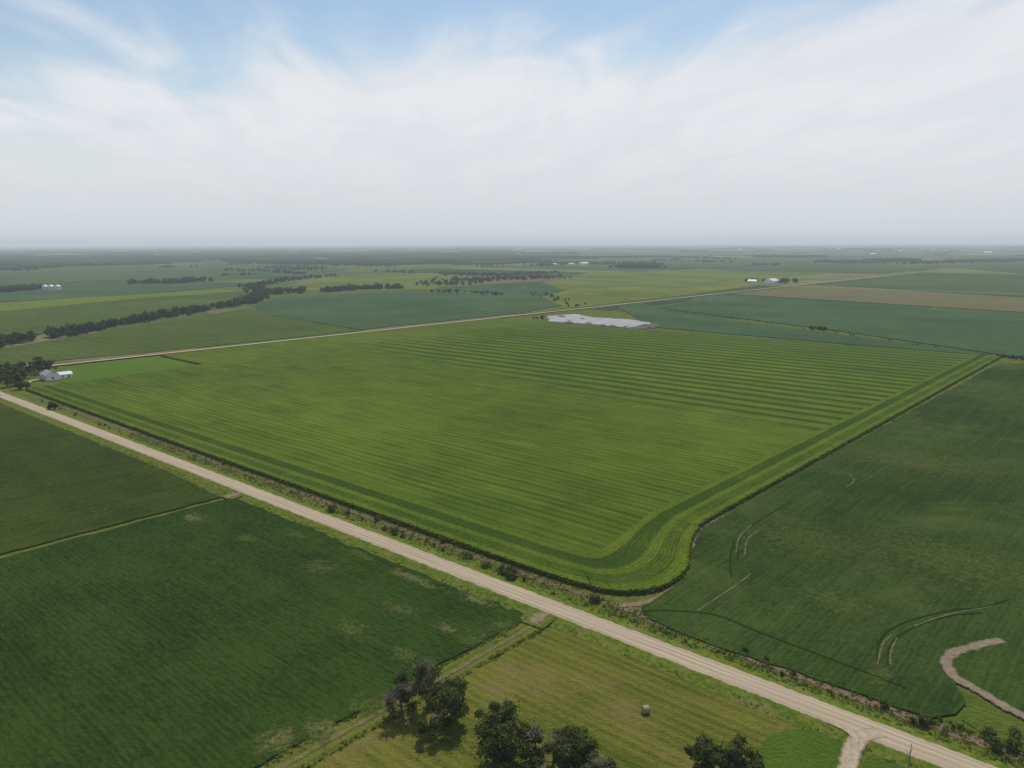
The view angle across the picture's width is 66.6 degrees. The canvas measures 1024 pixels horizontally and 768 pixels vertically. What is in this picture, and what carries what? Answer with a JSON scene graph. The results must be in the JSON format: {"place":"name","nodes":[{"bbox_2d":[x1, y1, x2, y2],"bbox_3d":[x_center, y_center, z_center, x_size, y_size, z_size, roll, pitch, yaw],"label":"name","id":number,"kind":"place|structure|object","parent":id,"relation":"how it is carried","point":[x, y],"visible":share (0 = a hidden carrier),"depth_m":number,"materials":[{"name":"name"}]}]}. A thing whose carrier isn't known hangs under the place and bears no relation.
{"place":"outdoors","nodes":[
{"label":"outdoors","id":0,"kind":"place"},
{"bbox_2d":[56,371,72,378],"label":"white garage","id":1,"kind":"structure","parent":0,"point":[65,374],"depth_m":591.42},
{"bbox_2d":[0,262,209,284],"bbox_3d":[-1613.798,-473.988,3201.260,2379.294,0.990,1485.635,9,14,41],"label":"crop field","id":2,"kind":"structure","parent":0,"point":[84,274],"depth_m":2654.78,"materials":[{"name":"plant"}]},
{"bbox_2d":[0,403,219,555],"bbox_3d":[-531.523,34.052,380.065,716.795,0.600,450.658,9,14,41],"label":"corn field","id":3,"kind":"structure","parent":0,"point":[57,483],"depth_m":323.53,"materials":[{"name":"plant"}]},
{"bbox_2d":[35,357,193,382],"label":"yard grass","id":4,"kind":"structure","parent":0,"point":[86,372],"depth_m":635.81,"materials":[{"name":"plant"}]},
{"bbox_2d":[27,364,39,373],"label":"walls","id":5,"kind":"structure","parent":4,"relation":"on","point":[36,371],"depth_m":611.39,"materials":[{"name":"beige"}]},
{"bbox_2d":[31,356,43,366],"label":"tree","id":6,"kind":"object","parent":4,"relation":"on","point":[37,357],"visible":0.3,"depth_m":619.77,"materials":[{"name":"green plant"}]},
{"bbox_2d":[39,369,59,380],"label":"white farmhouse","id":7,"kind":"object","parent":4,"relation":"on","point":[47,375],"visible":1,"depth_m":580.63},
{"bbox_2d":[43,359,56,370],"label":"tree","id":8,"kind":"object","parent":4,"relation":"on","point":[50,362],"visible":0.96,"depth_m":610.62,"materials":[{"name":"green plant"}]},
{"bbox_2d":[0,289,244,310],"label":"corn field","id":9,"kind":"structure","parent":0,"point":[8,306],"depth_m":1395.41,"materials":[{"name":"plant"}]},
{"bbox_2d":[0,281,246,301],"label":"crop field","id":10,"kind":"structure","parent":0,"point":[83,290],"depth_m":1695.42,"materials":[{"name":"plant"}]},
{"bbox_2d":[0,292,247,336],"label":"corn field","id":11,"kind":"structure","parent":0,"point":[37,321],"depth_m":1167.68,"materials":[{"name":"plant"}]},
{"bbox_2d":[0,308,358,364],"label":"corn field","id":12,"kind":"structure","parent":0,"point":[246,325],"depth_m":850.16,"materials":[{"name":"plant"}]},
{"bbox_2d":[0,498,523,767],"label":"soybean field","id":13,"kind":"structure","parent":0,"point":[174,640],"depth_m":200.42,"materials":[{"name":"plant"}]},
{"bbox_2d":[185,513,200,521],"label":"sparse patch","id":14,"kind":"object","parent":13,"relation":"on","point":[192,518],"visible":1,"depth_m":287.81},
{"bbox_2d":[234,534,257,541],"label":"sparse patch","id":15,"kind":"object","parent":13,"relation":"on","point":[244,538],"visible":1,"depth_m":267.15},
{"bbox_2d":[253,723,305,754],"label":"sparse patch","id":16,"kind":"object","parent":13,"relation":"on","point":[276,742],"visible":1,"depth_m":158.20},
{"bbox_2d":[286,529,310,538],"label":"sparse patch","id":17,"kind":"object","parent":13,"relation":"on","point":[298,534],"visible":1,"depth_m":270.70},
{"bbox_2d":[290,716,334,745],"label":"sparse patch","id":18,"kind":"object","parent":13,"relation":"on","point":[326,726],"visible":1,"depth_m":162.07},
{"bbox_2d":[300,559,337,574],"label":"sparse patch","id":19,"kind":"object","parent":13,"relation":"on","point":[322,567],"visible":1,"depth_m":243.45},
{"bbox_2d":[330,615,378,641],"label":"sparse patch","id":20,"kind":"object","parent":13,"relation":"on","point":[346,628],"visible":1,"depth_m":204.52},
{"bbox_2d":[339,546,375,561],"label":"sparse patch","id":21,"kind":"object","parent":13,"relation":"on","point":[359,553],"visible":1,"depth_m":253.14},
{"bbox_2d":[346,690,385,718],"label":"sparse patch","id":22,"kind":"object","parent":13,"relation":"on","point":[362,704],"visible":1,"depth_m":171.17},
{"bbox_2d":[381,598,419,621],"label":"sparse patch","id":23,"kind":"object","parent":13,"relation":"on","point":[398,608],"visible":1,"depth_m":215.63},
{"bbox_2d":[385,646,419,661],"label":"sparse patch","id":24,"kind":"object","parent":13,"relation":"on","point":[402,653],"visible":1,"depth_m":191.52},
{"bbox_2d":[390,568,443,587],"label":"sparse patch","id":25,"kind":"object","parent":13,"relation":"on","point":[411,576],"visible":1,"depth_m":234.90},
{"bbox_2d":[434,623,457,632],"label":"sparse patch","id":26,"kind":"object","parent":13,"relation":"on","point":[446,628],"visible":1,"depth_m":204.37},
{"bbox_2d":[449,587,496,608],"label":"sparse patch","id":27,"kind":"object","parent":13,"relation":"on","point":[479,600],"visible":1,"depth_m":220.95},
{"bbox_2d":[455,630,497,648],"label":"sparse patch","id":28,"kind":"object","parent":13,"relation":"on","point":[469,639],"visible":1,"depth_m":199.16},
{"bbox_2d":[481,617,515,634],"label":"sparse patch","id":29,"kind":"object","parent":13,"relation":"on","point":[500,624],"visible":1,"depth_m":205.87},
{"bbox_2d":[210,262,349,278],"bbox_3d":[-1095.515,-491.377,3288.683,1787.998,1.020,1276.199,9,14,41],"label":"crop field","id":30,"kind":"structure","parent":0,"point":[216,270],"depth_m":2895.19,"materials":[{"name":"plant"}]},
{"bbox_2d":[278,625,532,767],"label":"dirt track","id":31,"kind":"structure","parent":0,"point":[340,734],"depth_m":167.79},
{"bbox_2d":[254,291,561,329],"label":"soybean field","id":32,"kind":"structure","parent":0,"point":[365,311],"depth_m":1222.97,"materials":[{"name":"plant"}]},
{"bbox_2d":[0,389,1023,767],"bbox_3d":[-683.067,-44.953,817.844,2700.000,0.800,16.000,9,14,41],"label":"gravel road","id":33,"kind":"structure","parent":0,"point":[776,697],"depth_m":205.45,"materials":[{"name":"gravel"}]},
{"bbox_2d":[0,245,1023,363],"bbox_3d":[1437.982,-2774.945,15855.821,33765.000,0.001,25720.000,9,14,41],"label":"distant fields","id":34,"kind":"structure","parent":0,"point":[509,287],"depth_m":2736.66,"materials":[{"name":"plant"}]},
{"bbox_2d":[284,273,466,291],"bbox_3d":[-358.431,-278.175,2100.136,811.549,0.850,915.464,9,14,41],"label":"pasture","id":35,"kind":"structure","parent":34,"relation":"on","point":[408,281],"depth_m":2064.18,"materials":[{"name":"plant"}]},
{"bbox_2d":[0,256,1023,359],"bbox_3d":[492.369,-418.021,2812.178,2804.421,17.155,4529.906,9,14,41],"label":"creek treeline","id":36,"kind":"object","parent":34,"relation":"on","point":[259,293],"visible":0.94,"depth_m":1627.30,"materials":[{"name":"plant"}]},
{"bbox_2d":[1,245,1023,275],"bbox_3d":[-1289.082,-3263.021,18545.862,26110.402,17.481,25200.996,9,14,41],"label":"distant trees","id":37,"kind":"object","parent":34,"relation":"on","point":[323,269],"visible":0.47,"depth_m":4409.03,"materials":[{"name":"plant"}]},
{"bbox_2d":[522,289,703,313],"bbox_3d":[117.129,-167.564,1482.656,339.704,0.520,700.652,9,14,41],"label":"pasture","id":38,"kind":"structure","parent":34,"relation":"on","point":[592,297],"depth_m":1459.32,"materials":[{"name":"plant"}]},
{"bbox_2d":[542,271,766,291],"bbox_3d":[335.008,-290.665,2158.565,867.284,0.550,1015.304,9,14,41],"label":"pasture","id":39,"kind":"structure","parent":34,"relation":"on","point":[640,281],"depth_m":1929.71,"materials":[{"name":"plant"}]},
{"bbox_2d":[747,279,757,282],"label":"farm shed","id":40,"kind":"structure","parent":39,"relation":"on","point":[752,281],"depth_m":1943.24,"materials":[{"name":"white"}]},
{"bbox_2d":[764,278,778,283],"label":"white barn","id":41,"kind":"structure","parent":39,"relation":"on","point":[772,281],"depth_m":1900.08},
{"bbox_2d":[0,243,1023,767],"bbox_3d":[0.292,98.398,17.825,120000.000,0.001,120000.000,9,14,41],"label":"ground","id":42,"kind":"structure","parent":0,"point":[618,599],"depth_m":360.32,"materials":[{"name":"green plant"}]},
{"bbox_2d":[0,362,10,367],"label":"tree","id":43,"kind":"object","parent":42,"relation":"on","point":[5,364],"visible":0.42,"depth_m":595.68,"materials":[{"name":"green plant"}]},
{"bbox_2d":[0,371,17,386],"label":"tree","id":44,"kind":"object","parent":42,"relation":"on","point":[5,378],"visible":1,"depth_m":552.10,"materials":[{"name":"green plant"}]},
{"bbox_2d":[5,366,20,379],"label":"tree","id":45,"kind":"object","parent":42,"relation":"on","point":[15,369],"visible":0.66,"depth_m":571.62,"materials":[{"name":"green plant"}]},
{"bbox_2d":[9,372,22,381],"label":"tree","id":46,"kind":"object","parent":42,"relation":"on","point":[17,375],"visible":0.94,"depth_m":558.32,"materials":[{"name":"green plant"}]},
{"bbox_2d":[12,381,25,389],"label":"tree","id":47,"kind":"object","parent":42,"relation":"on","point":[19,384],"visible":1,"depth_m":543.50,"materials":[{"name":"green plant"}]},
{"bbox_2d":[14,368,27,380],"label":"tree","id":48,"kind":"object","parent":42,"relation":"on","point":[23,372],"visible":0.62,"depth_m":576.45,"materials":[{"name":"green plant"}]},
{"bbox_2d":[19,361,32,377],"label":"tree","id":49,"kind":"object","parent":42,"relation":"on","point":[26,367],"visible":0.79,"depth_m":592.35,"materials":[{"name":"green plant"}]},
{"bbox_2d":[31,359,51,371],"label":"tree","id":50,"kind":"object","parent":42,"relation":"on","point":[40,363],"visible":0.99,"depth_m":607.62,"materials":[{"name":"green plant"}]},
{"bbox_2d":[47,401,58,408],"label":"tree","id":51,"kind":"object","parent":42,"relation":"on","point":[52,404],"visible":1,"depth_m":475.59,"materials":[{"name":"green plant"}]},
{"bbox_2d":[219,491,244,498],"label":"grass approach","id":52,"kind":"object","parent":42,"relation":"on","point":[233,497],"depth_m":313.09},
{"bbox_2d":[224,491,241,497],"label":"field entrance","id":53,"kind":"object","parent":52,"relation":"on","point":[233,494],"visible":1,"depth_m":313.50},
{"bbox_2d":[43,400,617,606],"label":"ditch","id":54,"kind":"object","parent":42,"relation":"on","point":[431,540],"visible":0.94,"depth_m":288.46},
{"bbox_2d":[261,622,547,767],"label":"grass lane","id":55,"kind":"object","parent":42,"relation":"on","point":[311,755],"depth_m":167.18,"materials":[{"name":"plant"}]},
{"bbox_2d":[0,244,1023,270],"bbox_3d":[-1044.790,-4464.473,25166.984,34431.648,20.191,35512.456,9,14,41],"label":"woodland","id":56,"kind":"object","parent":42,"relation":"on","point":[269,254],"visible":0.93,"depth_m":5699.97,"materials":[{"name":"plant"}]},
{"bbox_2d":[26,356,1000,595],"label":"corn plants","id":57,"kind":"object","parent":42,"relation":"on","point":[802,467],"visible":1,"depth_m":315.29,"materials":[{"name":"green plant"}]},
{"bbox_2d":[33,358,999,594],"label":"corn field edge","id":58,"kind":"object","parent":42,"relation":"on","point":[547,573],"visible":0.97,"depth_m":272.22,"materials":[{"name":"plant"}]},
{"bbox_2d":[41,399,1023,753],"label":"verge shrubs","id":59,"kind":"object","parent":42,"relation":"on","point":[995,743],"visible":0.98,"depth_m":169.18,"materials":[{"name":"green plant"}]},
{"bbox_2d":[520,608,556,628],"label":"grass approach","id":60,"kind":"object","parent":42,"relation":"on","point":[547,620],"depth_m":209.19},
{"bbox_2d":[529,610,549,623],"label":"field entrance","id":61,"kind":"object","parent":60,"relation":"on","point":[540,616],"visible":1,"depth_m":210.21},
{"bbox_2d":[100,433,1023,767],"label":"verge weeds","id":62,"kind":"object","parent":42,"relation":"on","point":[654,631],"visible":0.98,"depth_m":191.07,"materials":[{"name":"plant"}]},
{"bbox_2d":[617,606,1023,761],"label":"ditch","id":63,"kind":"object","parent":42,"relation":"on","point":[903,714],"visible":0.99,"depth_m":172.03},
{"bbox_2d":[0,0,1023,245],"label":"sky","id":64,"kind":"structure","parent":0,"point":[123,122],"materials":[{"name":"white"}]},
{"bbox_2d":[56,318,974,552],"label":"corn field","id":65,"kind":"structure","parent":0,"point":[585,438],"depth_m":481.41,"materials":[{"name":"plant"}]},
{"bbox_2d":[26,355,999,590],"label":"corn headland rows","id":66,"kind":"object","parent":65,"relation":"on","point":[649,550],"visible":1,"depth_m":303.43,"materials":[{"name":"plant"}]},
{"bbox_2d":[43,261,1017,366],"bbox_3d":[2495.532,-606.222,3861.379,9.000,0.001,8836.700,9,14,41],"label":"gravel road","id":67,"kind":"structure","parent":0,"point":[407,327],"depth_m":894.20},
{"bbox_2d":[313,626,802,767],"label":"hay meadow","id":68,"kind":"structure","parent":0,"point":[551,678],"depth_m":167.64,"materials":[{"name":"plant"}]},
{"bbox_2d":[376,665,417,720],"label":"tree","id":69,"kind":"object","parent":68,"relation":"on","point":[404,694],"visible":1,"depth_m":164.75,"materials":[{"name":"green plant"}]},
{"bbox_2d":[408,654,444,702],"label":"tree","id":70,"kind":"object","parent":68,"relation":"on","point":[423,683],"visible":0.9,"depth_m":167.02,"materials":[{"name":"green plant"}]},
{"bbox_2d":[417,708,442,738],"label":"tree","id":71,"kind":"object","parent":68,"relation":"on","point":[433,723],"visible":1,"depth_m":157.89,"materials":[{"name":"green plant"}]},
{"bbox_2d":[423,676,470,728],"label":"tree","id":72,"kind":"object","parent":68,"relation":"on","point":[451,696],"visible":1,"depth_m":161.82,"materials":[{"name":"green plant"}]},
{"bbox_2d":[470,695,533,763],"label":"tree","id":73,"kind":"object","parent":68,"relation":"on","point":[505,712],"visible":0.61,"depth_m":149.70,"materials":[{"name":"green plant"}]},
{"bbox_2d":[475,720,531,767],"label":"tree","id":74,"kind":"object","parent":68,"relation":"on","point":[509,746],"visible":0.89,"depth_m":145.01,"materials":[{"name":"green plant"}]},
{"bbox_2d":[512,718,552,767],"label":"tree","id":75,"kind":"object","parent":68,"relation":"on","point":[536,735],"visible":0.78,"depth_m":147.78,"materials":[{"name":"green plant"}]},
{"bbox_2d":[533,728,572,767],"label":"tree","id":76,"kind":"object","parent":68,"relation":"on","point":[559,752],"visible":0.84,"depth_m":145.98,"materials":[{"name":"green plant"}]},
{"bbox_2d":[557,724,601,767],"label":"tree","id":77,"kind":"object","parent":68,"relation":"on","point":[583,742],"visible":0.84,"depth_m":145.37,"materials":[{"name":"green plant"}]},
{"bbox_2d":[570,749,616,767],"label":"tree","id":78,"kind":"object","parent":68,"relation":"on","point":[608,763],"visible":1,"depth_m":141.71,"materials":[{"name":"green plant"}]},
{"bbox_2d":[641,705,650,713],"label":"hay bale","id":79,"kind":"object","parent":68,"relation":"on","point":[645,709],"visible":1,"depth_m":167.45},
{"bbox_2d":[683,733,729,767],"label":"tree","id":80,"kind":"object","parent":68,"relation":"on","point":[708,754],"visible":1,"depth_m":144.24,"materials":[{"name":"green plant"}]},
{"bbox_2d":[714,734,765,767],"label":"tree","id":81,"kind":"object","parent":68,"relation":"on","point":[735,752],"visible":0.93,"depth_m":144.74,"materials":[{"name":"green plant"}]},
{"bbox_2d":[163,264,1010,293],"bbox_3d":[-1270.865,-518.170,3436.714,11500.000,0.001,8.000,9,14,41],"label":"gravel road","id":82,"kind":"structure","parent":0,"point":[714,283],"depth_m":1852.41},
{"bbox_2d":[546,314,650,327],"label":"gravel lot","id":83,"kind":"structure","parent":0,"point":[574,318],"depth_m":1005.30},
{"bbox_2d":[557,315,658,328],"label":"spoil pile","id":84,"kind":"object","parent":83,"relation":"on","point":[646,326],"visible":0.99,"depth_m":928.12,"materials":[{"name":"soil"}]},
{"bbox_2d":[697,574,750,610],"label":"bare track","id":85,"kind":"structure","parent":0,"point":[724,592],"depth_m":224.79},
{"bbox_2d":[638,271,811,283],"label":"crop field","id":86,"kind":"structure","parent":0,"point":[735,277],"depth_m":2295.86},
{"bbox_2d":[735,525,751,551],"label":"bare track","id":87,"kind":"structure","parent":0,"point":[739,538],"depth_m":265.73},
{"bbox_2d":[744,530,757,554],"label":"bare track","id":88,"kind":"structure","parent":0,"point":[746,542],"depth_m":262.17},
{"bbox_2d":[643,610,906,688],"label":"wheel track","id":89,"kind":"structure","parent":0,"point":[785,642],"depth_m":196.66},
{"bbox_2d":[615,260,936,272],"bbox_3d":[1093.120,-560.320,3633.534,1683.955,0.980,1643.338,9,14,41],"label":"crop field","id":90,"kind":"structure","parent":0,"point":[789,266],"depth_m":3189.40,"materials":[{"name":"plant"}]},
{"bbox_2d":[751,729,844,767],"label":"yard grass","id":91,"kind":"structure","parent":0,"point":[802,748],"depth_m":155.50,"materials":[{"name":"plant"}]},
{"bbox_2d":[613,304,991,354],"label":"crop field","id":92,"kind":"structure","parent":0,"point":[651,314],"depth_m":892.42,"materials":[{"name":"plant"}]},
{"bbox_2d":[642,363,1023,719],"bbox_3d":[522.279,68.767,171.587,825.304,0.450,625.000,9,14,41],"label":"soybean field","id":93,"kind":"structure","parent":0,"point":[989,402],"depth_m":240.71,"materials":[{"name":"plant"}]},
{"bbox_2d":[619,515,724,607],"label":"field gully","id":94,"kind":"object","parent":93,"relation":"on","point":[641,603],"visible":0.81,"depth_m":222.05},
{"bbox_2d":[729,540,734,576],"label":"wheel track","id":95,"kind":"structure","parent":93,"relation":"on","point":[730,558],"depth_m":249.00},
{"bbox_2d":[720,516,875,570],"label":"sparse patch","id":96,"kind":"object","parent":93,"relation":"on","point":[810,539],"visible":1,"depth_m":262.88,"materials":[{"name":"plant"}]},
{"bbox_2d":[737,501,791,559],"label":"wheel track","id":97,"kind":"structure","parent":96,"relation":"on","point":[753,525],"depth_m":277.45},
{"bbox_2d":[779,581,893,623],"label":"sparse patch","id":98,"kind":"object","parent":93,"relation":"on","point":[832,599],"visible":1,"depth_m":219.02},
{"bbox_2d":[864,665,897,690],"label":"sparse patch","id":99,"kind":"object","parent":93,"relation":"on","point":[883,672],"visible":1,"depth_m":181.62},
{"bbox_2d":[827,524,1023,602],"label":"sparse patch","id":100,"kind":"object","parent":93,"relation":"on","point":[966,560],"visible":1,"depth_m":246.28,"materials":[{"name":"plant"}]},
{"bbox_2d":[828,440,1023,490],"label":"sparse patch","id":101,"kind":"object","parent":93,"relation":"on","point":[929,463],"visible":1,"depth_m":359.75,"materials":[{"name":"plant"}]},
{"bbox_2d":[887,612,980,664],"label":"wheel track","id":102,"kind":"structure","parent":93,"relation":"on","point":[892,641],"depth_m":202.55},
{"bbox_2d":[876,599,1010,664],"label":"wheel track","id":103,"kind":"structure","parent":93,"relation":"on","point":[880,640],"depth_m":208.44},
{"bbox_2d":[939,638,1023,718],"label":"eroded wash","id":104,"kind":"object","parent":93,"relation":"on","point":[950,654],"visible":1,"depth_m":184.51,"materials":[{"name":"soil"}]},
{"bbox_2d":[826,719,858,748],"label":"driveway","id":105,"kind":"structure","parent":0,"point":[854,739],"depth_m":159.91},
{"bbox_2d":[667,295,1023,356],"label":"soybean field","id":106,"kind":"structure","parent":0,"point":[993,334],"depth_m":999.63,"materials":[{"name":"plant"}]},
{"bbox_2d":[837,727,884,767],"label":"driveway","id":107,"kind":"structure","parent":0,"point":[849,757],"depth_m":154.93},
{"bbox_2d":[734,285,1023,312],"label":"crop field","id":108,"kind":"structure","parent":0,"point":[917,298],"depth_m":1411.18,"materials":[{"name":"soil"}]},
{"bbox_2d":[862,754,906,767],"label":"yard grass","id":109,"kind":"structure","parent":0,"point":[873,761],"depth_m":151.53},
{"bbox_2d":[907,743,913,767],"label":"utility pole","id":110,"kind":"object","parent":109,"relation":"on","point":[909,756],"visible":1,"depth_m":148.88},
{"bbox_2d":[877,634,892,663],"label":"bare track","id":111,"kind":"structure","parent":0,"point":[879,653],"depth_m":192.64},
{"bbox_2d":[889,637,897,664],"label":"bare track","id":112,"kind":"structure","parent":0,"point":[892,646],"depth_m":192.86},
{"bbox_2d":[847,460,973,473],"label":"bare track","id":113,"kind":"structure","parent":0,"point":[903,462],"depth_m":356.88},
{"bbox_2d":[818,274,1023,296],"bbox_3d":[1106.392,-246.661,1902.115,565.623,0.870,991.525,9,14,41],"label":"crop field","id":114,"kind":"structure","parent":0,"point":[984,286],"depth_m":1844.43,"materials":[{"name":"plant"}]},
{"bbox_2d":[914,606,992,625],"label":"bare track","id":115,"kind":"structure","parent":0,"point":[950,614],"depth_m":211.13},
{"bbox_2d":[950,262,1023,273],"bbox_3d":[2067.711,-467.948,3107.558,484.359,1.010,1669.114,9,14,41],"label":"crop field","id":116,"kind":"structure","parent":0,"point":[1013,267],"depth_m":3020.16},
{"bbox_2d":[956,686,1023,751],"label":"grassy bank","id":117,"kind":"structure","parent":0,"point":[977,714],"depth_m":165.66,"materials":[{"name":"green plant"}]}
]}

